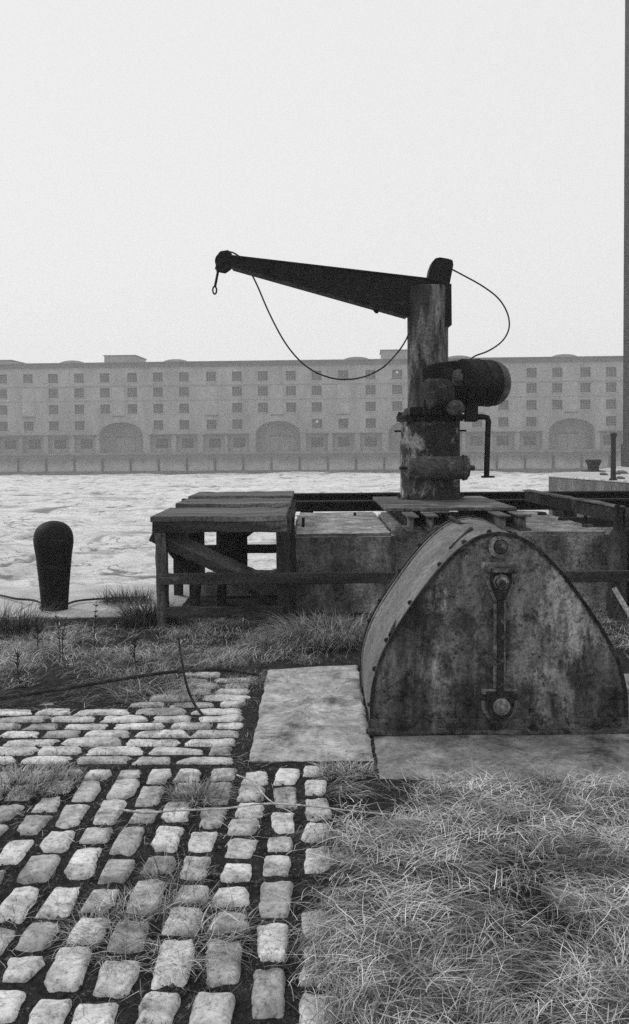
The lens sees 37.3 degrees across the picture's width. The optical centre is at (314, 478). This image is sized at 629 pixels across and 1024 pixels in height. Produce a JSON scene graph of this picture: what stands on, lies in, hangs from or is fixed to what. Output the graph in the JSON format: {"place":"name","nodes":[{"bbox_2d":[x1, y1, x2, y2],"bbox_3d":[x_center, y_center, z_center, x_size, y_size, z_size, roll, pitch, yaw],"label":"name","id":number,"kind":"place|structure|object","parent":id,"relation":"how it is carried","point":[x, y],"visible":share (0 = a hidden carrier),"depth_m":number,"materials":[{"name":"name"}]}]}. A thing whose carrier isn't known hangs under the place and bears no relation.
{"place":"outdoors","nodes":[
{"label":"outdoors","id":0,"kind":"place"},
{"bbox_2d":[0,672,336,1023],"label":"cobbled pavement","id":1,"kind":"structure","parent":0,"point":[42,868],"depth_m":3.58,"materials":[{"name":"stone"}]},
{"bbox_2d":[0,754,93,802],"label":"grass tuft","id":2,"kind":"object","parent":1,"relation":"on","point":[51,769],"visible":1,"depth_m":4.42,"materials":[{"name":"grey plant"}]},
{"bbox_2d":[105,675,225,706],"bbox_3d":[-0.960,1.319,5.896,0.933,0.122,0.783,0,2,0],"label":"grass tuft","id":3,"kind":"object","parent":1,"relation":"on","point":[170,690],"visible":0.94,"depth_m":5.92,"materials":[{"name":"grey plant"}]},
{"bbox_2d":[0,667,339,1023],"bbox_3d":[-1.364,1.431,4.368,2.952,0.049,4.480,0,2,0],"label":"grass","id":4,"kind":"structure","parent":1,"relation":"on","point":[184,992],"depth_m":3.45,"materials":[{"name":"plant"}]},
{"bbox_2d":[178,638,203,714],"bbox_3d":[-0.749,1.190,5.596,0.223,0.443,0.024,1,3,41],"label":"stick","id":5,"kind":"object","parent":1,"relation":"on","point":[189,693],"visible":0.99,"depth_m":5.61,"materials":[{"name":"black wood"}]},
{"bbox_2d":[0,471,569,586],"bbox_3d":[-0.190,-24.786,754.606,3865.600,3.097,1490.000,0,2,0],"label":"water","id":6,"kind":"structure","parent":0,"point":[105,518],"depth_m":69.41,"materials":[{"name":"grey liquid"}]},
{"bbox_2d":[0,450,620,474],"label":"quay wall","id":7,"kind":"structure","parent":6,"relation":"on","point":[537,461],"depth_m":166.35,"materials":[{"name":"stone"}]},
{"bbox_2d":[300,510,576,516],"bbox_3d":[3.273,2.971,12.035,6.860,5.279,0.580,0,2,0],"label":"trestle","id":8,"kind":"object","parent":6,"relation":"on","point":[560,513],"depth_m":11.65,"materials":[{"name":"grey wood"}]},
{"bbox_2d":[293,491,628,500],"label":"steel beam","id":9,"kind":"structure","parent":8,"relation":"on","point":[489,495],"depth_m":12.06,"materials":[{"name":"black metal"}]},
{"bbox_2d":[296,498,628,511],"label":"steel beam","id":10,"kind":"structure","parent":8,"relation":"on","point":[339,505],"depth_m":11.61,"materials":[{"name":"black metal"}]},
{"bbox_2d":[549,477,628,533],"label":"pier wall","id":11,"kind":"structure","parent":6,"relation":"in","point":[561,484],"depth_m":40.51,"materials":[{"name":"stone"}]},
{"bbox_2d":[0,449,620,453],"bbox_3d":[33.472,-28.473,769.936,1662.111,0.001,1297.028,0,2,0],"label":"ground","id":12,"kind":"structure","parent":0,"point":[280,451],"depth_m":174.78,"materials":[{"name":"grey concrete"}]},
{"bbox_2d":[0,349,622,452],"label":"dock warehouse","id":13,"kind":"structure","parent":0,"point":[120,403],"depth_m":175.49,"materials":[{"name":"brick"}]},
{"bbox_2d":[22,388,34,417],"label":"loading door","id":14,"kind":"structure","parent":13,"relation":"in","point":[27,393],"depth_m":177.66,"materials":[{"name":"wood"}]},
{"bbox_2d":[73,374,83,383],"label":"window","id":15,"kind":"structure","parent":13,"relation":"in","point":[78,378],"depth_m":177.23,"materials":[{"name":"grey glass"}]},
{"bbox_2d":[99,388,109,397],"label":"window","id":16,"kind":"structure","parent":13,"relation":"in","point":[105,392],"depth_m":177.06,"materials":[{"name":"grey glass"}]},
{"bbox_2d":[100,404,110,414],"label":"window","id":17,"kind":"structure","parent":13,"relation":"in","point":[105,409],"depth_m":177.19,"materials":[{"name":"grey glass"}]},
{"bbox_2d":[112,387,124,416],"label":"loading door","id":18,"kind":"structure","parent":13,"relation":"in","point":[117,392],"depth_m":176.67,"materials":[{"name":"wood"}]},
{"bbox_2d":[116,436,135,452],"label":"arch door","id":19,"kind":"structure","parent":13,"relation":"in","point":[124,443],"depth_m":180.42,"materials":[{"name":"wood"}]},
{"bbox_2d":[126,373,137,382],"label":"window","id":20,"kind":"structure","parent":13,"relation":"in","point":[132,377],"depth_m":176.67,"materials":[{"name":"grey glass"}]},
{"bbox_2d":[152,373,162,382],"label":"window","id":21,"kind":"structure","parent":13,"relation":"in","point":[157,377],"depth_m":176.37,"materials":[{"name":"grey glass"}]},
{"bbox_2d":[152,388,163,397],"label":"window","id":22,"kind":"structure","parent":13,"relation":"in","point":[158,392],"depth_m":176.50,"materials":[{"name":"grey glass"}]},
{"bbox_2d":[179,387,188,396],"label":"window","id":23,"kind":"structure","parent":13,"relation":"in","point":[183,391],"depth_m":176.19,"materials":[{"name":"grey glass"}]},
{"bbox_2d":[178,404,189,413],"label":"window","id":24,"kind":"structure","parent":13,"relation":"in","point":[184,408],"depth_m":176.32,"materials":[{"name":"grey glass"}]},
{"bbox_2d":[205,372,216,381],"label":"window","id":25,"kind":"structure","parent":13,"relation":"in","point":[210,376],"depth_m":175.81,"materials":[{"name":"grey glass"}]},
{"bbox_2d":[205,386,217,415],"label":"loading door","id":26,"kind":"structure","parent":13,"relation":"in","point":[210,391],"depth_m":175.64,"materials":[{"name":"wood"}]},
{"bbox_2d":[231,372,241,381],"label":"window","id":27,"kind":"structure","parent":13,"relation":"in","point":[236,376],"depth_m":175.51,"materials":[{"name":"grey glass"}]},
{"bbox_2d":[231,387,242,396],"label":"window","id":28,"kind":"structure","parent":13,"relation":"in","point":[236,391],"depth_m":175.59,"materials":[{"name":"grey glass"}]},
{"bbox_2d":[257,371,267,381],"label":"window","id":29,"kind":"structure","parent":13,"relation":"in","point":[262,375],"depth_m":175.21,"materials":[{"name":"grey glass"}]},
{"bbox_2d":[257,386,267,396],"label":"window","id":30,"kind":"structure","parent":13,"relation":"in","point":[262,390],"depth_m":175.34,"materials":[{"name":"grey glass"}]},
{"bbox_2d":[257,403,268,412],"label":"window","id":31,"kind":"structure","parent":13,"relation":"in","point":[262,407],"depth_m":175.42,"materials":[{"name":"grey glass"}]},
{"bbox_2d":[270,385,283,414],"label":"loading door","id":32,"kind":"structure","parent":13,"relation":"in","point":[276,390],"depth_m":174.91,"materials":[{"name":"wood"}]},
{"bbox_2d":[270,435,289,450],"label":"arch door","id":33,"kind":"structure","parent":13,"relation":"in","point":[278,442],"depth_m":178.71,"materials":[{"name":"wood"}]},
{"bbox_2d":[285,371,295,380],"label":"window","id":34,"kind":"structure","parent":13,"relation":"in","point":[290,375],"depth_m":174.91,"materials":[{"name":"grey glass"}]},
{"bbox_2d":[285,386,296,395],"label":"window","id":35,"kind":"structure","parent":13,"relation":"in","point":[290,390],"depth_m":174.99,"materials":[{"name":"grey glass"}]},
{"bbox_2d":[285,403,296,412],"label":"window","id":36,"kind":"structure","parent":13,"relation":"in","point":[290,407],"depth_m":175.17,"materials":[{"name":"grey glass"}]},
{"bbox_2d":[311,386,321,395],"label":"window","id":37,"kind":"structure","parent":13,"relation":"in","point":[316,390],"depth_m":174.74,"materials":[{"name":"grey glass"}]},
{"bbox_2d":[311,402,321,412],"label":"window","id":38,"kind":"structure","parent":13,"relation":"in","point":[316,406],"depth_m":174.87,"materials":[{"name":"grey glass"}]},
{"bbox_2d":[311,419,322,428],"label":"window","id":39,"kind":"structure","parent":13,"relation":"in","point":[316,423],"depth_m":174.95,"materials":[{"name":"grey glass"}]},
{"bbox_2d":[337,370,347,380],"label":"window","id":40,"kind":"structure","parent":13,"relation":"in","point":[342,374],"depth_m":174.35,"materials":[{"name":"grey glass"}]},
{"bbox_2d":[337,384,349,414],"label":"loading door","id":41,"kind":"structure","parent":13,"relation":"in","point":[343,406],"depth_m":174.18,"materials":[{"name":"wood"}]},
{"bbox_2d":[365,402,375,411],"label":"window","id":42,"kind":"structure","parent":13,"relation":"in","point":[370,406],"depth_m":174.27,"materials":[{"name":"grey glass"}]},
{"bbox_2d":[365,418,375,428],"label":"window","id":43,"kind":"structure","parent":13,"relation":"in","point":[370,422],"depth_m":174.40,"materials":[{"name":"grey glass"}]},
{"bbox_2d":[366,385,375,394],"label":"window","id":44,"kind":"structure","parent":13,"relation":"in","point":[370,389],"depth_m":174.18,"materials":[{"name":"grey glass"}]},
{"bbox_2d":[391,370,402,379],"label":"window","id":45,"kind":"structure","parent":13,"relation":"in","point":[396,374],"depth_m":173.76,"materials":[{"name":"grey glass"}]},
{"bbox_2d":[391,385,402,394],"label":"window","id":46,"kind":"structure","parent":13,"relation":"in","point":[396,389],"depth_m":173.89,"materials":[{"name":"grey glass"}]},
{"bbox_2d":[392,402,402,411],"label":"window","id":47,"kind":"structure","parent":13,"relation":"in","point":[396,406],"depth_m":174.01,"materials":[{"name":"grey glass"}]},
{"bbox_2d":[498,417,507,427],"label":"window","id":48,"kind":"structure","parent":13,"relation":"in","point":[502,421],"depth_m":173.00,"materials":[{"name":"grey glass"}]},
{"bbox_2d":[526,368,535,377],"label":"window","id":49,"kind":"structure","parent":13,"relation":"in","point":[530,372],"depth_m":172.37,"materials":[{"name":"grey glass"}]},
{"bbox_2d":[526,400,535,410],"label":"window","id":50,"kind":"structure","parent":13,"relation":"in","point":[530,404],"depth_m":172.58,"materials":[{"name":"grey glass"}]},
{"bbox_2d":[526,383,536,393],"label":"window","id":51,"kind":"structure","parent":13,"relation":"in","point":[530,387],"depth_m":172.45,"materials":[{"name":"grey glass"}]},
{"bbox_2d":[526,417,536,426],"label":"window","id":52,"kind":"structure","parent":13,"relation":"in","point":[530,421],"depth_m":172.70,"materials":[{"name":"grey glass"}]},
{"bbox_2d":[552,383,561,392],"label":"window","id":53,"kind":"structure","parent":13,"relation":"in","point":[556,387],"depth_m":172.20,"materials":[{"name":"grey glass"}]},
{"bbox_2d":[552,368,562,377],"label":"window","id":54,"kind":"structure","parent":13,"relation":"in","point":[556,372],"depth_m":172.07,"materials":[{"name":"grey glass"}]},
{"bbox_2d":[552,400,562,409],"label":"window","id":55,"kind":"structure","parent":13,"relation":"in","point":[556,404],"depth_m":172.32,"materials":[{"name":"grey glass"}]},
{"bbox_2d":[557,433,578,448],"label":"arch door","id":56,"kind":"structure","parent":13,"relation":"in","point":[565,440],"depth_m":175.59,"materials":[{"name":"wood"}]},
{"bbox_2d":[564,382,577,412],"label":"loading door","id":57,"kind":"structure","parent":13,"relation":"in","point":[571,388],"depth_m":171.78,"materials":[{"name":"wood"}]},
{"bbox_2d":[579,400,590,409],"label":"window","id":58,"kind":"structure","parent":13,"relation":"in","point":[584,404],"depth_m":171.99,"materials":[{"name":"grey glass"}]},
{"bbox_2d":[580,367,590,377],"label":"window","id":59,"kind":"structure","parent":13,"relation":"in","point":[584,372],"depth_m":171.78,"materials":[{"name":"grey glass"}]},
{"bbox_2d":[580,383,590,392],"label":"window","id":60,"kind":"structure","parent":13,"relation":"in","point":[584,387],"depth_m":171.90,"materials":[{"name":"grey glass"}]},
{"bbox_2d":[605,367,615,377],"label":"window","id":61,"kind":"structure","parent":13,"relation":"in","point":[610,371],"depth_m":171.53,"materials":[{"name":"grey glass"}]},
{"bbox_2d":[605,382,616,392],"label":"window","id":62,"kind":"structure","parent":13,"relation":"in","point":[610,387],"depth_m":171.61,"materials":[{"name":"grey glass"}]},
{"bbox_2d":[605,399,616,409],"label":"window","id":63,"kind":"structure","parent":13,"relation":"in","point":[610,403],"depth_m":171.74,"materials":[{"name":"grey glass"}]},
{"bbox_2d":[605,416,616,426],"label":"window","id":64,"kind":"structure","parent":13,"relation":"in","point":[610,420],"depth_m":171.86,"materials":[{"name":"grey glass"}]},
{"bbox_2d":[0,0,624,362],"label":"sky","id":65,"kind":"structure","parent":0,"point":[142,142],"materials":[{"name":"white"}]},
{"bbox_2d":[0,591,628,1023],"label":"ground","id":66,"kind":"structure","parent":0,"point":[128,1007],"depth_m":3.85,"materials":[{"name":"soil"}]},
{"bbox_2d":[9,648,27,684],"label":"weed stalk","id":67,"kind":"object","parent":66,"relation":"on","point":[17,655],"visible":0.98,"depth_m":6.11,"materials":[{"name":"black plant"}]},
{"bbox_2d":[0,594,61,636],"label":"rush tuft","id":68,"kind":"object","parent":66,"relation":"on","point":[19,624],"visible":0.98,"depth_m":7.91,"materials":[{"name":"plant"}]},
{"bbox_2d":[0,584,188,618],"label":"quay coping","id":69,"kind":"object","parent":66,"relation":"on","point":[80,609],"visible":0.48,"depth_m":9.41,"materials":[{"name":"grey stone"}]},
{"bbox_2d":[33,521,73,610],"bbox_3d":[-2.483,0.837,8.878,0.372,0.878,0.372,0,2,0],"label":"mooring bollard","id":70,"kind":"object","parent":69,"relation":"on","point":[53,542],"visible":0.95,"depth_m":8.75,"materials":[{"name":"black metal"}]},
{"bbox_2d":[0,594,144,610],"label":"mooring rope","id":71,"kind":"object","parent":69,"relation":"on","point":[37,601],"visible":0.74,"depth_m":9.24,"materials":[{"name":"black fabric"}]},
{"bbox_2d":[93,583,154,604],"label":"rush tuft","id":72,"kind":"object","parent":69,"relation":"on","point":[117,600],"visible":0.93,"depth_m":9.21,"materials":[{"name":"grey plant"}]},
{"bbox_2d":[0,668,258,699],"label":"old cable","id":73,"kind":"object","parent":66,"relation":"on","point":[118,679],"visible":0.98,"depth_m":6.11,"materials":[{"name":"black rubber"}]},
{"bbox_2d":[128,634,144,663],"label":"weed stalk","id":74,"kind":"object","parent":66,"relation":"on","point":[135,645],"visible":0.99,"depth_m":6.69,"materials":[{"name":"black plant"}]},
{"bbox_2d":[0,643,283,717],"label":"grass","id":75,"kind":"structure","parent":66,"relation":"on","point":[105,666],"depth_m":6.50,"materials":[{"name":"plant"}]},
{"bbox_2d":[94,589,198,628],"bbox_3d":[-1.476,1.153,8.351,1.148,0.232,1.041,0,2,0],"label":"rush tuft","id":76,"kind":"object","parent":66,"relation":"on","point":[140,615],"visible":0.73,"depth_m":8.27,"materials":[{"name":"grey plant"}]},
{"bbox_2d":[92,663,210,694],"bbox_3d":[-1.075,1.312,6.178,0.879,0.117,0.796,0,2,0],"label":"grass tuft","id":77,"kind":"object","parent":66,"relation":"on","point":[132,680],"visible":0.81,"depth_m":6.20,"materials":[{"name":"plant"}]},
{"bbox_2d":[38,873,284,987],"bbox_3d":[-0.514,1.457,3.071,0.845,0.077,0.716,0,2,0],"label":"grass tuft","id":78,"kind":"object","parent":66,"relation":"on","point":[128,918],"visible":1,"depth_m":3.07,"materials":[{"name":"grey plant"}]},
{"bbox_2d":[124,848,215,896],"bbox_3d":[-0.525,1.443,3.456,0.335,0.077,0.357,-2,3,-33],"label":"grass tuft","id":79,"kind":"object","parent":66,"relation":"on","point":[169,873],"visible":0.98,"depth_m":3.46,"materials":[{"name":"grey plant"}]},
{"bbox_2d":[151,767,243,811],"bbox_3d":[-0.527,1.397,4.214,0.446,0.110,0.401,0,2,0],"label":"grass tuft","id":80,"kind":"object","parent":66,"relation":"on","point":[212,787],"visible":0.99,"depth_m":4.24,"materials":[{"name":"plant"}]},
{"bbox_2d":[201,569,276,595],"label":"stone kerb","id":81,"kind":"structure","parent":66,"relation":"on","point":[241,590],"depth_m":9.80,"materials":[{"name":"grey stone"}]},
{"bbox_2d":[219,670,285,686],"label":"grass tuft","id":82,"kind":"object","parent":66,"relation":"on","point":[248,678],"visible":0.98,"depth_m":6.27,"materials":[{"name":"plant"}]},
{"bbox_2d":[119,774,393,815],"bbox_3d":[-0.242,1.407,4.161,1.184,0.040,0.486,0,2,4],"label":"twig","id":83,"kind":"object","parent":66,"relation":"on","point":[164,811],"visible":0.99,"depth_m":3.98,"materials":[{"name":"wood"}]},
{"bbox_2d":[236,625,344,652],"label":"grass tuft","id":84,"kind":"object","parent":66,"relation":"on","point":[270,642],"visible":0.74,"depth_m":7.23,"materials":[{"name":"plant"}]},
{"bbox_2d":[243,606,373,651],"bbox_3d":[0.116,1.190,7.596,1.521,0.232,1.320,0,2,0],"label":"grass tuft","id":85,"kind":"object","parent":66,"relation":"on","point":[354,632],"visible":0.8,"depth_m":7.52,"materials":[{"name":"plant"}]},
{"bbox_2d":[248,665,373,762],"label":"stone slab","id":86,"kind":"structure","parent":66,"relation":"on","point":[340,722],"depth_m":5.37,"materials":[{"name":"grey stone"}]},
{"bbox_2d":[304,750,383,781],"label":"grass tuft","id":87,"kind":"object","parent":66,"relation":"on","point":[346,766],"visible":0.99,"depth_m":4.52,"materials":[{"name":"grey plant"}]},
{"bbox_2d":[295,512,394,612],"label":"concrete block","id":88,"kind":"structure","parent":66,"relation":"on","point":[347,542],"depth_m":8.77,"materials":[{"name":"grey concrete"}]},
{"bbox_2d":[149,491,628,628],"bbox_3d":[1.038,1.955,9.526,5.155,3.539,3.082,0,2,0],"label":"timber staging","id":89,"kind":"object","parent":66,"relation":"on","point":[233,520],"visible":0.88,"depth_m":8.06,"materials":[{"name":"grey wood"}]},
{"bbox_2d":[378,511,466,571],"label":"concrete block","id":90,"kind":"structure","parent":66,"relation":"on","point":[406,543],"depth_m":9.38,"materials":[{"name":"grey concrete"}]},
{"bbox_2d":[212,250,531,531],"bbox_3d":[0.549,-1.091,10.053,3.475,3.090,2.624,0,2,0],"label":"dock crane","id":91,"kind":"object","parent":90,"relation":"on","point":[444,394],"visible":1,"depth_m":10.66,"materials":[{"name":"metal"}]},
{"bbox_2d":[261,764,628,1023],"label":"grass","id":92,"kind":"structure","parent":66,"relation":"on","point":[335,945],"depth_m":3.03,"materials":[{"name":"plant"}]},
{"bbox_2d":[369,674,628,781],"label":"stone slab","id":93,"kind":"structure","parent":66,"relation":"on","point":[530,754],"depth_m":4.70,"materials":[{"name":"grey stone"}]},
{"bbox_2d":[358,514,628,735],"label":"machinery cover","id":94,"kind":"object","parent":93,"relation":"on","point":[475,625],"visible":1,"depth_m":5.09,"materials":[{"name":"metal"}]},
{"bbox_2d":[464,511,608,610],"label":"concrete block","id":95,"kind":"structure","parent":66,"relation":"on","point":[566,545],"depth_m":8.76,"materials":[{"name":"grey concrete"}]},
{"bbox_2d":[541,886,595,913],"bbox_3d":[0.859,1.454,3.180,0.116,0.075,0.193,-2,3,-34],"label":"loose stone","id":96,"kind":"object","parent":66,"relation":"on","point":[562,904],"visible":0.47,"depth_m":3.15,"materials":[{"name":"grey stone"}]},
{"bbox_2d":[523,489,628,621],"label":"timber railing","id":97,"kind":"object","parent":66,"relation":"on","point":[606,514],"visible":0.69,"depth_m":8.52,"materials":[{"name":"wood"}]},
{"bbox_2d":[612,587,628,616],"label":"batten","id":98,"kind":"object","parent":66,"relation":"on","point":[621,600],"visible":1,"depth_m":8.07,"materials":[{"name":"grey wood"}]},
{"bbox_2d":[0,608,628,696],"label":"grass","id":99,"kind":"structure","parent":0,"point":[150,649],"depth_m":7.15,"materials":[{"name":"grey plant"}]},
{"bbox_2d":[548,466,628,482],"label":"pier pavement","id":100,"kind":"structure","parent":0,"point":[596,476],"depth_m":42.76,"materials":[{"name":"grey concrete"}]},
{"bbox_2d":[581,459,605,471],"bbox_3d":[14.460,-0.692,48.284,1.240,0.620,1.240,0,2,0],"label":"pier bollard","id":101,"kind":"object","parent":100,"relation":"on","point":[593,465],"visible":1,"depth_m":48.01,"materials":[{"name":"black metal"}]},
{"bbox_2d":[609,432,616,479],"bbox_3d":[11.991,-0.901,37.364,0.316,1.921,0.316,0,2,0],"label":"iron post","id":102,"kind":"object","parent":100,"relation":"on","point":[613,435],"visible":1,"depth_m":37.28,"materials":[{"name":"grey metal"}]},
{"bbox_2d":[621,0,628,466],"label":"brick warehouse","id":103,"kind":"structure","parent":0,"point":[625,454],"depth_m":56.01,"materials":[{"name":"brick"}]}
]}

